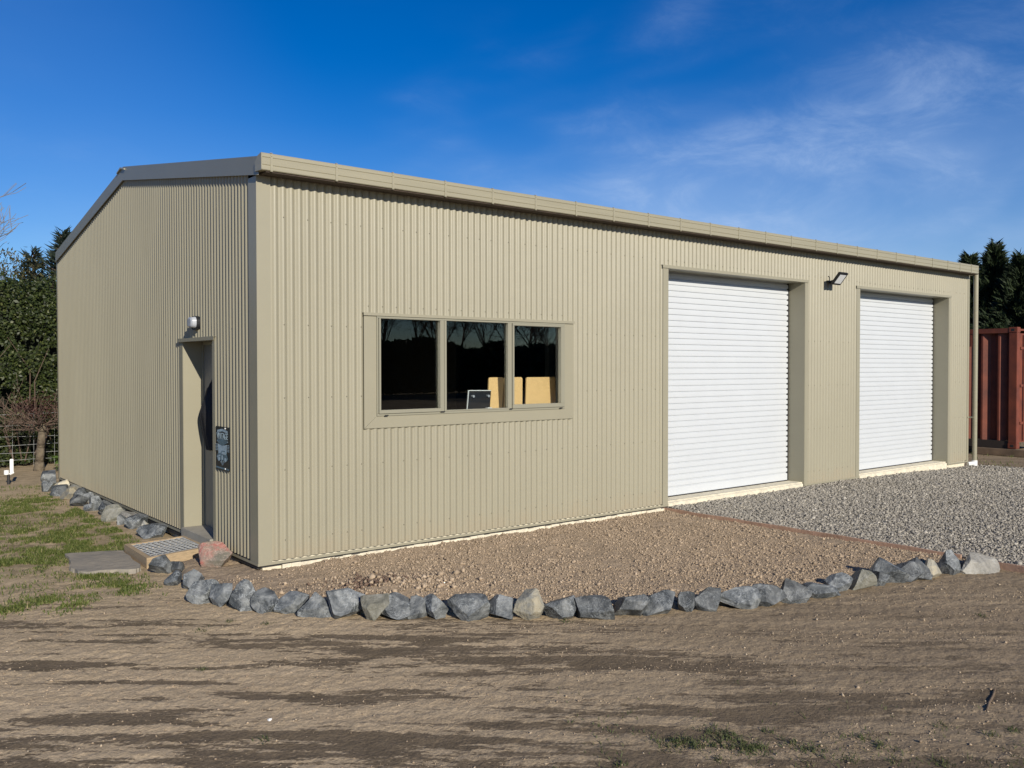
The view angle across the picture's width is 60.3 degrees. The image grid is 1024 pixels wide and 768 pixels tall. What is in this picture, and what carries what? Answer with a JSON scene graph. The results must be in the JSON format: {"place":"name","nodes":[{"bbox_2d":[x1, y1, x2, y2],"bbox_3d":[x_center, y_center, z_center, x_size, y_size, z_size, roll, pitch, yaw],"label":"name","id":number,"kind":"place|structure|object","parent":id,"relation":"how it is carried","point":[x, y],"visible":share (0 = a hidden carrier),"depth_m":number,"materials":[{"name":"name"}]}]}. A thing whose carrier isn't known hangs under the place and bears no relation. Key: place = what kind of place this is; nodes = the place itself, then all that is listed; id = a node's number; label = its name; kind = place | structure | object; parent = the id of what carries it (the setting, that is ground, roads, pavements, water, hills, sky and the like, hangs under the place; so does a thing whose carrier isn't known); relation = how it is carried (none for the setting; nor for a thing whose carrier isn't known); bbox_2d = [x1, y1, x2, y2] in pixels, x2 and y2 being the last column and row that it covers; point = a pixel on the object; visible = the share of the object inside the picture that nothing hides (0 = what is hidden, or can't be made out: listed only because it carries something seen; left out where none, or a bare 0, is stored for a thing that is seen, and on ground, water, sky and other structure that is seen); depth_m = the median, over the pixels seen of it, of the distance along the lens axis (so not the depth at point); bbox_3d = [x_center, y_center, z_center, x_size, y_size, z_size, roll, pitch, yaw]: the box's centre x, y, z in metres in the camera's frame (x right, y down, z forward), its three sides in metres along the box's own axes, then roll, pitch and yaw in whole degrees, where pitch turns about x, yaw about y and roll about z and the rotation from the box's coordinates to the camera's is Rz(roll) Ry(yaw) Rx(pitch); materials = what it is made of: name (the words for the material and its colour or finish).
{"place":"outdoors","nodes":[
{"label":"outdoors","id":0,"kind":"place"},
{"bbox_2d":[0,483,166,619],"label":"lawn grass","id":1,"kind":"structure","parent":0,"point":[64,536],"depth_m":8.79,"materials":[{"name":"green plant"}]},
{"bbox_2d":[0,442,1023,767],"bbox_3d":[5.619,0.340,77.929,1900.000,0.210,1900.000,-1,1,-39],"label":"ground","id":2,"kind":"structure","parent":0,"point":[506,720],"depth_m":5.27,"materials":[{"name":"brown soil"}]},
{"bbox_2d":[4,459,13,483],"bbox_3d":[-7.864,1.394,13.789,0.077,0.430,0.151,1,1,33],"label":"pipe marker","id":3,"kind":"object","parent":2,"relation":"on","point":[7,473],"visible":1,"depth_m":13.79,"materials":[{"name":"white plastic"}]},
{"bbox_2d":[0,183,26,278],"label":"bare tree","id":4,"kind":"object","parent":2,"relation":"on","point":[1,222],"visible":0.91,"depth_m":20.68,"materials":[{"name":"brown plant"}]},
{"bbox_2d":[0,242,55,301],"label":"bushy tree","id":5,"kind":"object","parent":2,"relation":"on","point":[3,268],"visible":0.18,"depth_m":18.80,"materials":[{"name":"green plant"}]},
{"bbox_2d":[0,412,55,463],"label":"wire fence","id":6,"kind":"object","parent":2,"relation":"on","point":[54,435],"visible":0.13,"depth_m":15.89,"materials":[{"name":"grey metal"}]},
{"bbox_2d":[0,267,57,465],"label":"tall hedge","id":7,"kind":"object","parent":2,"relation":"on","point":[28,336],"visible":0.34,"depth_m":16.45,"materials":[{"name":"green plant"}]},
{"bbox_2d":[0,374,57,470],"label":"pruned tree","id":8,"kind":"object","parent":2,"relation":"on","point":[39,456],"visible":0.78,"depth_m":15.58,"materials":[{"name":"brown plant"}]},
{"bbox_2d":[2,245,55,289],"bbox_3d":[-10.465,-0.794,19.254,3.108,4.524,3.212,-1,1,-39],"label":"conifer tree","id":9,"kind":"object","parent":2,"relation":"on","point":[36,250],"visible":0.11,"depth_m":19.09,"materials":[{"name":"green plant"}]},
{"bbox_2d":[26,226,70,291],"bbox_3d":[-9.741,-1.016,19.467,3.251,4.964,3.414,-1,1,-39],"label":"conifer tree","id":10,"kind":"object","parent":2,"relation":"on","point":[60,240],"visible":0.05,"depth_m":19.21,"materials":[{"name":"green plant"}]},
{"bbox_2d":[40,470,56,482],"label":"wall rock","id":11,"kind":"object","parent":2,"relation":"on","point":[48,475],"depth_m":13.67,"materials":[{"name":"grey stone"}]},
{"bbox_2d":[41,481,55,491],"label":"wall rock","id":12,"kind":"object","parent":2,"relation":"on","point":[46,486],"depth_m":12.96,"materials":[{"name":"grey stone"}]},
{"bbox_2d":[51,455,57,469],"bbox_3d":[-7.809,1.363,15.464,0.505,0.309,0.508,-1,1,-39],"label":"leafy plant","id":13,"kind":"object","parent":2,"relation":"on","point":[55,457],"visible":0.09,"depth_m":15.43,"materials":[{"name":"green plant"}]},
{"bbox_2d":[50,484,68,495],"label":"wall rock","id":14,"kind":"object","parent":2,"relation":"on","point":[57,490],"depth_m":12.56,"materials":[{"name":"grey stone"}]},
{"bbox_2d":[55,479,69,485],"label":"wall rock","id":15,"kind":"object","parent":2,"relation":"on","point":[66,481],"depth_m":13.05,"materials":[{"name":"beige stone"}]},
{"bbox_2d":[60,486,77,499],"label":"wall rock","id":16,"kind":"object","parent":2,"relation":"on","point":[67,493],"depth_m":12.21,"materials":[{"name":"beige stone"}]},
{"bbox_2d":[69,494,88,505],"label":"wall rock","id":17,"kind":"object","parent":2,"relation":"on","point":[78,500],"depth_m":11.60,"materials":[{"name":"grey stone"}]},
{"bbox_2d":[73,487,87,495],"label":"wall rock","id":18,"kind":"object","parent":2,"relation":"on","point":[81,491],"depth_m":12.18,"materials":[{"name":"grey stone"}]},
{"bbox_2d":[83,492,93,502],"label":"wall rock","id":19,"kind":"object","parent":2,"relation":"on","point":[89,494],"depth_m":11.96,"materials":[{"name":"grey stone"}]},
{"bbox_2d":[83,503,94,510],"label":"wall rock","id":20,"kind":"object","parent":2,"relation":"on","point":[89,507],"depth_m":11.21,"materials":[{"name":"grey stone"}]},
{"bbox_2d":[89,495,101,510],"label":"wall rock","id":21,"kind":"object","parent":2,"relation":"on","point":[96,500],"depth_m":11.31,"materials":[{"name":"grey stone"}]},
{"bbox_2d":[65,550,140,574],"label":"slate slab","id":22,"kind":"structure","parent":2,"relation":"on","point":[119,561],"depth_m":8.07,"materials":[{"name":"grey stone"}]},
{"bbox_2d":[98,500,110,514],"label":"wall rock","id":23,"kind":"object","parent":2,"relation":"on","point":[103,505],"depth_m":10.86,"materials":[{"name":"grey stone"}]},
{"bbox_2d":[101,504,124,521],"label":"wall rock","id":24,"kind":"object","parent":2,"relation":"on","point":[111,512],"depth_m":10.46,"materials":[{"name":"grey stone"}]},
{"bbox_2d":[117,514,125,524],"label":"wall rock","id":25,"kind":"object","parent":2,"relation":"on","point":[121,519],"depth_m":10.22,"materials":[{"name":"grey stone"}]},
{"bbox_2d":[119,511,136,517],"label":"wall rock","id":26,"kind":"object","parent":2,"relation":"on","point":[126,514],"depth_m":10.35,"materials":[{"name":"stone"}]},
{"bbox_2d":[124,513,149,528],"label":"wall rock","id":27,"kind":"object","parent":2,"relation":"on","point":[135,521],"depth_m":9.95,"materials":[{"name":"grey stone"}]},
{"bbox_2d":[136,523,166,538],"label":"wall rock","id":28,"kind":"object","parent":2,"relation":"on","point":[152,530],"depth_m":9.46,"materials":[{"name":"grey stone"}]},
{"bbox_2d":[148,554,171,573],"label":"border rock","id":29,"kind":"object","parent":2,"relation":"on","point":[161,564],"visible":0.88,"depth_m":7.78,"materials":[{"name":"grey stone"}]},
{"bbox_2d":[124,536,199,568],"bbox_3d":[-3.336,1.646,8.529,0.636,0.158,0.878,-1,1,-39],"label":"grated step","id":30,"kind":"object","parent":2,"relation":"on","point":[180,548],"visible":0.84,"depth_m":8.41,"materials":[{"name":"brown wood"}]},
{"bbox_2d":[164,570,181,585],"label":"border rock","id":31,"kind":"object","parent":2,"relation":"on","point":[174,578],"visible":0.94,"depth_m":7.37,"materials":[{"name":"grey stone"}]},
{"bbox_2d":[171,561,184,572],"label":"border rock","id":32,"kind":"object","parent":2,"relation":"on","point":[178,565],"visible":0.77,"depth_m":7.81,"materials":[{"name":"grey stone"}]},
{"bbox_2d":[183,569,204,589],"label":"border rock","id":33,"kind":"object","parent":2,"relation":"on","point":[190,577],"visible":0.79,"depth_m":7.23,"materials":[{"name":"grey stone"}]},
{"bbox_2d":[186,579,218,603],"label":"border rock","id":34,"kind":"object","parent":2,"relation":"on","point":[198,592],"visible":0.76,"depth_m":6.82,"materials":[{"name":"grey stone"}]},
{"bbox_2d":[198,541,232,566],"bbox_3d":[-2.683,1.545,7.972,0.340,0.240,0.280,0,1,0],"label":"red rock","id":35,"kind":"object","parent":2,"relation":"on","point":[215,553],"visible":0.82,"depth_m":7.89,"materials":[{"name":"stone"}]},
{"bbox_2d":[209,583,232,606],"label":"border rock","id":36,"kind":"object","parent":2,"relation":"on","point":[220,594],"visible":0.9,"depth_m":6.74,"materials":[{"name":"grey stone"}]},
{"bbox_2d":[229,579,255,611],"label":"border rock","id":37,"kind":"object","parent":2,"relation":"on","point":[242,594],"visible":0.73,"depth_m":6.63,"materials":[{"name":"grey stone"}]},
{"bbox_2d":[250,587,278,613],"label":"border rock","id":38,"kind":"object","parent":2,"relation":"on","point":[263,600],"visible":0.88,"depth_m":6.57,"materials":[{"name":"grey stone"}]},
{"bbox_2d":[274,591,309,613],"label":"border rock","id":39,"kind":"object","parent":2,"relation":"on","point":[290,602],"visible":0.84,"depth_m":6.55,"materials":[{"name":"grey stone"}]},
{"bbox_2d":[297,592,331,617],"bbox_3d":[-1.434,1.633,6.507,0.264,0.206,0.183,-3,-2,5],"label":"border rock","id":40,"kind":"object","parent":2,"relation":"on","point":[316,605],"visible":0.93,"depth_m":6.43,"materials":[{"name":"grey stone"}]},
{"bbox_2d":[326,588,364,618],"bbox_3d":[-1.206,1.619,6.469,0.320,0.236,0.222,-3,3,0],"label":"border rock","id":41,"kind":"object","parent":2,"relation":"on","point":[344,602],"visible":0.87,"depth_m":6.42,"materials":[{"name":"grey stone"}]},
{"bbox_2d":[307,572,427,589],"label":"dark clods","id":42,"kind":"object","parent":2,"relation":"on","point":[366,583],"visible":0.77,"depth_m":7.14,"materials":[{"name":"brown soil"}]},
{"bbox_2d":[360,593,389,620],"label":"border rock","id":43,"kind":"object","parent":2,"relation":"on","point":[374,606],"visible":0.96,"depth_m":6.36,"materials":[{"name":"beige stone"}]},
{"bbox_2d":[381,592,410,619],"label":"border rock","id":44,"kind":"object","parent":2,"relation":"on","point":[398,607],"visible":0.84,"depth_m":6.39,"materials":[{"name":"grey stone"}]},
{"bbox_2d":[408,595,428,619],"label":"border rock","id":45,"kind":"object","parent":2,"relation":"on","point":[418,609],"visible":0.76,"depth_m":6.43,"materials":[{"name":"grey stone"}]},
{"bbox_2d":[424,593,447,618],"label":"border rock","id":46,"kind":"object","parent":2,"relation":"on","point":[436,608],"visible":0.97,"depth_m":6.40,"materials":[{"name":"grey stone"}]},
{"bbox_2d":[447,593,489,621],"bbox_3d":[-0.314,1.634,6.401,0.295,0.207,0.199,0,1,-21],"label":"border rock","id":47,"kind":"object","parent":2,"relation":"on","point":[467,607],"visible":0.93,"depth_m":6.36,"materials":[{"name":"grey stone"}]},
{"bbox_2d":[488,594,512,619],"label":"border rock","id":48,"kind":"object","parent":2,"relation":"on","point":[501,605],"visible":0.84,"depth_m":6.41,"materials":[{"name":"grey stone"}]},
{"bbox_2d":[0,578,1023,767],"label":"drive grit","id":49,"kind":"object","parent":2,"relation":"on","point":[578,700],"visible":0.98,"depth_m":5.24,"materials":[{"name":"brown gravel"}]},
{"bbox_2d":[55,152,978,569],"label":"farm shed","id":50,"kind":"structure","parent":2,"relation":"on","point":[353,340],"depth_m":9.92,"materials":[{"name":"paint"}]},
{"bbox_2d":[187,316,199,329],"bbox_3d":[-3.160,-0.605,8.736,0.083,0.136,0.176,-1,1,-39],"label":"wall lamp","id":51,"kind":"object","parent":50,"relation":"attached to","point":[193,322],"visible":1,"depth_m":8.69,"materials":[{"name":"white plastic"}]},
{"bbox_2d":[200,380,212,450],"bbox_3d":[-3.085,0.296,8.955,0.116,0.760,0.445,-1,1,-39],"label":"hanging cloth","id":52,"kind":"object","parent":50,"relation":"hanging from","point":[206,423],"visible":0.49,"depth_m":8.91,"materials":[{"name":"black fabric"}]},
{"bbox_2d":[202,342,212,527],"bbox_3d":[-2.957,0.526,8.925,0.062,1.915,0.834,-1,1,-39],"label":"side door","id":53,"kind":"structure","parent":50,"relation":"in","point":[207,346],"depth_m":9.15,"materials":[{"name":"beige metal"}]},
{"bbox_2d":[216,426,229,471],"bbox_3d":[-2.708,0.603,8.241,0.010,0.408,0.338,-1,1,-39],"label":"wall sign","id":54,"kind":"object","parent":50,"relation":"attached to","point":[222,449],"visible":1,"depth_m":8.23,"materials":[{"name":"black metal"}]},
{"bbox_2d":[376,316,564,415],"bbox_3d":[-0.364,-0.183,9.087,2.385,0.944,0.106,-1,1,-39],"label":"window","id":55,"kind":"structure","parent":50,"relation":"in","point":[441,324],"depth_m":9.00,"materials":[{"name":"beige metal"}]},
{"bbox_2d":[466,390,490,408],"bbox_3d":[-0.347,0.165,9.292,0.332,0.205,0.046,-1,1,-39],"label":"black panel","id":56,"kind":"object","parent":50,"relation":"on","point":[478,399],"visible":0.91,"depth_m":9.29,"materials":[{"name":"black"}]},
{"bbox_2d":[488,377,503,407],"bbox_3d":[-0.180,0.096,9.481,0.240,0.335,0.050,-1,1,-39],"label":"fibreboard panel","id":57,"kind":"object","parent":50,"relation":"on","point":[495,385],"visible":0.81,"depth_m":9.48,"materials":[{"name":"beige wood"}]},
{"bbox_2d":[503,377,521,407],"bbox_3d":[0.010,0.093,9.638,0.283,0.335,0.050,-1,1,-39],"label":"fibreboard panel","id":58,"kind":"object","parent":50,"relation":"on","point":[517,390],"visible":0.42,"depth_m":9.67,"materials":[{"name":"beige wood"}]},
{"bbox_2d":[525,377,555,403],"bbox_3d":[0.316,0.089,9.877,0.462,0.333,0.049,-1,1,-39],"label":"fibreboard panel","id":59,"kind":"object","parent":50,"relation":"on","point":[538,390],"visible":0.81,"depth_m":9.87,"materials":[{"name":"beige wood"}]},
{"bbox_2d":[668,272,788,496],"bbox_3d":[2.894,-0.035,12.039,2.959,2.944,0.062,-1,1,-39],"label":"roller door","id":60,"kind":"structure","parent":50,"relation":"in","point":[728,338],"depth_m":12.04,"materials":[{"name":"white metal"}]},
{"bbox_2d":[826,272,847,284],"bbox_3d":[4.768,-1.545,12.973,0.260,0.176,0.287,-1,1,-39],"label":"flood lamp","id":61,"kind":"object","parent":50,"relation":"attached to","point":[839,278],"visible":1,"depth_m":12.89,"materials":[{"name":"black metal"}]},
{"bbox_2d":[859,291,933,470],"bbox_3d":[6.340,-0.090,14.795,2.925,2.944,0.062,-1,1,-39],"label":"roller door","id":62,"kind":"structure","parent":50,"relation":"in","point":[896,409],"depth_m":14.87,"materials":[{"name":"white metal"}]},
{"bbox_2d":[513,588,543,619],"bbox_3d":[0.131,1.612,6.426,0.214,0.250,0.158,0,1,19],"label":"border rock","id":63,"kind":"object","parent":2,"relation":"on","point":[529,604],"visible":0.97,"depth_m":6.37,"materials":[{"name":"beige stone"}]},
{"bbox_2d":[544,595,576,619],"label":"border rock","id":64,"kind":"object","parent":2,"relation":"on","point":[563,608],"visible":0.91,"depth_m":6.37,"materials":[{"name":"grey stone"}]},
{"bbox_2d":[217,510,965,608],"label":"soil clods","id":65,"kind":"object","parent":2,"relation":"on","point":[667,551],"visible":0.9,"depth_m":8.10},
{"bbox_2d":[275,567,548,598],"bbox_3d":[-0.837,1.618,7.254,2.364,0.156,1.370,0,1,-5],"label":"clod heap","id":66,"kind":"object","parent":65,"relation":"on","point":[423,576],"visible":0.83,"depth_m":7.12,"materials":[{"name":"soil"}]},
{"bbox_2d":[575,595,614,619],"bbox_3d":[0.602,1.634,6.440,0.294,0.204,0.204,-6,-1,9],"label":"border rock","id":67,"kind":"object","parent":2,"relation":"on","point":[595,606],"visible":0.98,"depth_m":6.36,"materials":[{"name":"grey stone"}]},
{"bbox_2d":[192,613,1023,767],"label":"drive weeds","id":68,"kind":"object","parent":2,"relation":"on","point":[726,736],"visible":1,"depth_m":4.25,"materials":[{"name":"green plant"}]},
{"bbox_2d":[613,594,649,615],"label":"border rock","id":69,"kind":"object","parent":2,"relation":"on","point":[635,605],"visible":0.92,"depth_m":6.43,"materials":[{"name":"grey stone"}]},
{"bbox_2d":[643,590,675,615],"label":"border rock","id":70,"kind":"object","parent":2,"relation":"on","point":[660,602],"visible":0.73,"depth_m":6.49,"materials":[{"name":"grey stone"}]},
{"bbox_2d":[678,591,694,611],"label":"border rock","id":71,"kind":"object","parent":2,"relation":"on","point":[686,601],"visible":0.96,"depth_m":6.57,"materials":[{"name":"grey stone"}]},
{"bbox_2d":[695,587,720,611],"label":"border rock","id":72,"kind":"object","parent":2,"relation":"on","point":[707,599],"visible":0.98,"depth_m":6.58,"materials":[{"name":"grey stone"}]},
{"bbox_2d":[720,586,761,608],"bbox_3d":[1.713,1.633,6.718,0.354,0.194,0.246,-1,-2,5],"label":"border rock","id":73,"kind":"object","parent":2,"relation":"on","point":[744,597],"visible":0.88,"depth_m":6.64,"materials":[{"name":"grey stone"}]},
{"bbox_2d":[752,583,786,606],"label":"border rock","id":74,"kind":"object","parent":2,"relation":"on","point":[772,595],"visible":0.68,"depth_m":6.72,"materials":[{"name":"grey stone"}]},
{"bbox_2d":[780,578,811,603],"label":"border rock","id":75,"kind":"object","parent":2,"relation":"on","point":[796,592],"visible":0.77,"depth_m":6.82,"materials":[{"name":"grey stone"}]},
{"bbox_2d":[664,508,961,558],"bbox_3d":[3.027,1.618,9.564,0.034,0.136,3.552,-1,1,-41],"label":"timber edging","id":76,"kind":"object","parent":2,"relation":"on","point":[845,538],"visible":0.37,"depth_m":9.34,"materials":[{"name":"brown wood"}]},
{"bbox_2d":[802,582,839,598],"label":"border rock","id":77,"kind":"object","parent":2,"relation":"on","point":[822,591],"visible":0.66,"depth_m":6.94,"materials":[{"name":"grey stone"}]},
{"bbox_2d":[824,572,852,591],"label":"border rock","id":78,"kind":"object","parent":2,"relation":"on","point":[840,581],"visible":0.73,"depth_m":7.16,"materials":[{"name":"grey stone"}]},
{"bbox_2d":[667,464,1023,565],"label":"gravel yard","id":79,"kind":"structure","parent":2,"relation":"on","point":[918,515],"depth_m":10.46,"materials":[{"name":"grey gravel"}]},
{"bbox_2d":[849,569,876,589],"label":"border rock","id":80,"kind":"object","parent":2,"relation":"on","point":[862,578],"visible":0.82,"depth_m":7.21,"materials":[{"name":"grey stone"}]},
{"bbox_2d":[875,571,889,585],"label":"border rock","id":81,"kind":"object","parent":2,"relation":"on","point":[882,578],"visible":0.78,"depth_m":7.34,"materials":[{"name":"grey stone"}]},
{"bbox_2d":[869,557,908,582],"bbox_3d":[3.187,1.593,7.512,0.328,0.241,0.228,-3,-4,6],"label":"border rock","id":82,"kind":"object","parent":2,"relation":"on","point":[897,574],"visible":0.69,"depth_m":7.43,"materials":[{"name":"grey stone"}]},
{"bbox_2d":[896,561,923,581],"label":"border rock","id":83,"kind":"object","parent":2,"relation":"on","point":[913,570],"visible":0.59,"depth_m":7.50,"materials":[{"name":"grey stone"}]},
{"bbox_2d":[907,557,932,579],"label":"border rock","id":84,"kind":"object","parent":2,"relation":"on","point":[926,575],"visible":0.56,"depth_m":7.54,"materials":[{"name":"grey stone"}]},
{"bbox_2d":[925,558,941,577],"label":"border rock","id":85,"kind":"object","parent":2,"relation":"on","point":[932,566],"visible":0.76,"depth_m":7.60,"materials":[{"name":"beige stone"}]},
{"bbox_2d":[937,549,960,574],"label":"border rock","id":86,"kind":"object","parent":2,"relation":"on","point":[949,563],"visible":0.9,"depth_m":7.74,"materials":[{"name":"grey stone"}]},
{"bbox_2d":[960,552,999,573],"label":"border rock","id":87,"kind":"object","parent":2,"relation":"on","point":[976,563],"visible":0.92,"depth_m":7.79,"materials":[{"name":"stone"}]},
{"bbox_2d":[957,250,1011,328],"bbox_3d":[13.636,-1.317,26.208,3.316,5.427,3.420,0,1,-8],"label":"conifer tree","id":88,"kind":"object","parent":2,"relation":"on","point":[966,258],"visible":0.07,"depth_m":25.97,"materials":[{"name":"green plant"}]},
{"bbox_2d":[986,688,995,710],"bbox_3d":[2.622,1.730,4.831,0.018,0.021,0.398,1,1,35],"label":"dead stick","id":89,"kind":"object","parent":2,"relation":"on","point":[990,701],"visible":1,"depth_m":4.81,"materials":[{"name":"brown wood"}]},
{"bbox_2d":[969,248,1023,328],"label":"conifer tree","id":90,"kind":"object","parent":2,"relation":"on","point":[1009,298],"visible":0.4,"depth_m":25.00,"materials":[{"name":"green plant"}]},
{"bbox_2d":[970,238,1023,328],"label":"conifer tree","id":91,"kind":"object","parent":2,"relation":"on","point":[994,258],"visible":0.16,"depth_m":25.80,"materials":[{"name":"green plant"}]},
{"bbox_2d":[977,447,1023,456],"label":"timber beam","id":92,"kind":"structure","parent":2,"relation":"on","point":[1001,451],"depth_m":18.85,"materials":[{"name":"brown wood"}]},
{"bbox_2d":[998,562,1023,572],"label":"timber edging","id":93,"kind":"object","parent":2,"relation":"on","point":[1011,567],"visible":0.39,"depth_m":7.87,"materials":[{"name":"brown wood"}]},
{"bbox_3d":[10.709,1.435,20.510,2.790,0.165,0.200,-1,1,-39],"label":"timber skid","id":94,"kind":"object","parent":2,"relation":"on","visible":0},
{"bbox_2d":[968,327,1023,448],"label":"shipping container","id":95,"kind":"object","parent":94,"relation":"on","point":[1000,412],"visible":0.21,"depth_m":18.98,"materials":[{"name":"red metal"}]},
{"bbox_2d":[1019,333,1023,441],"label":"end door","id":96,"kind":"structure","parent":95,"relation":"in","point":[1021,404],"depth_m":18.87,"materials":[{"name":"red paint"}]},
{"bbox_2d":[0,0,1023,280],"label":"sky","id":97,"kind":"structure","parent":0,"point":[895,126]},
{"bbox_2d":[970,443,1023,466],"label":"yard grass","id":98,"kind":"structure","parent":0,"point":[1000,461],"depth_m":17.55,"materials":[{"name":"green plant"}]}
]}

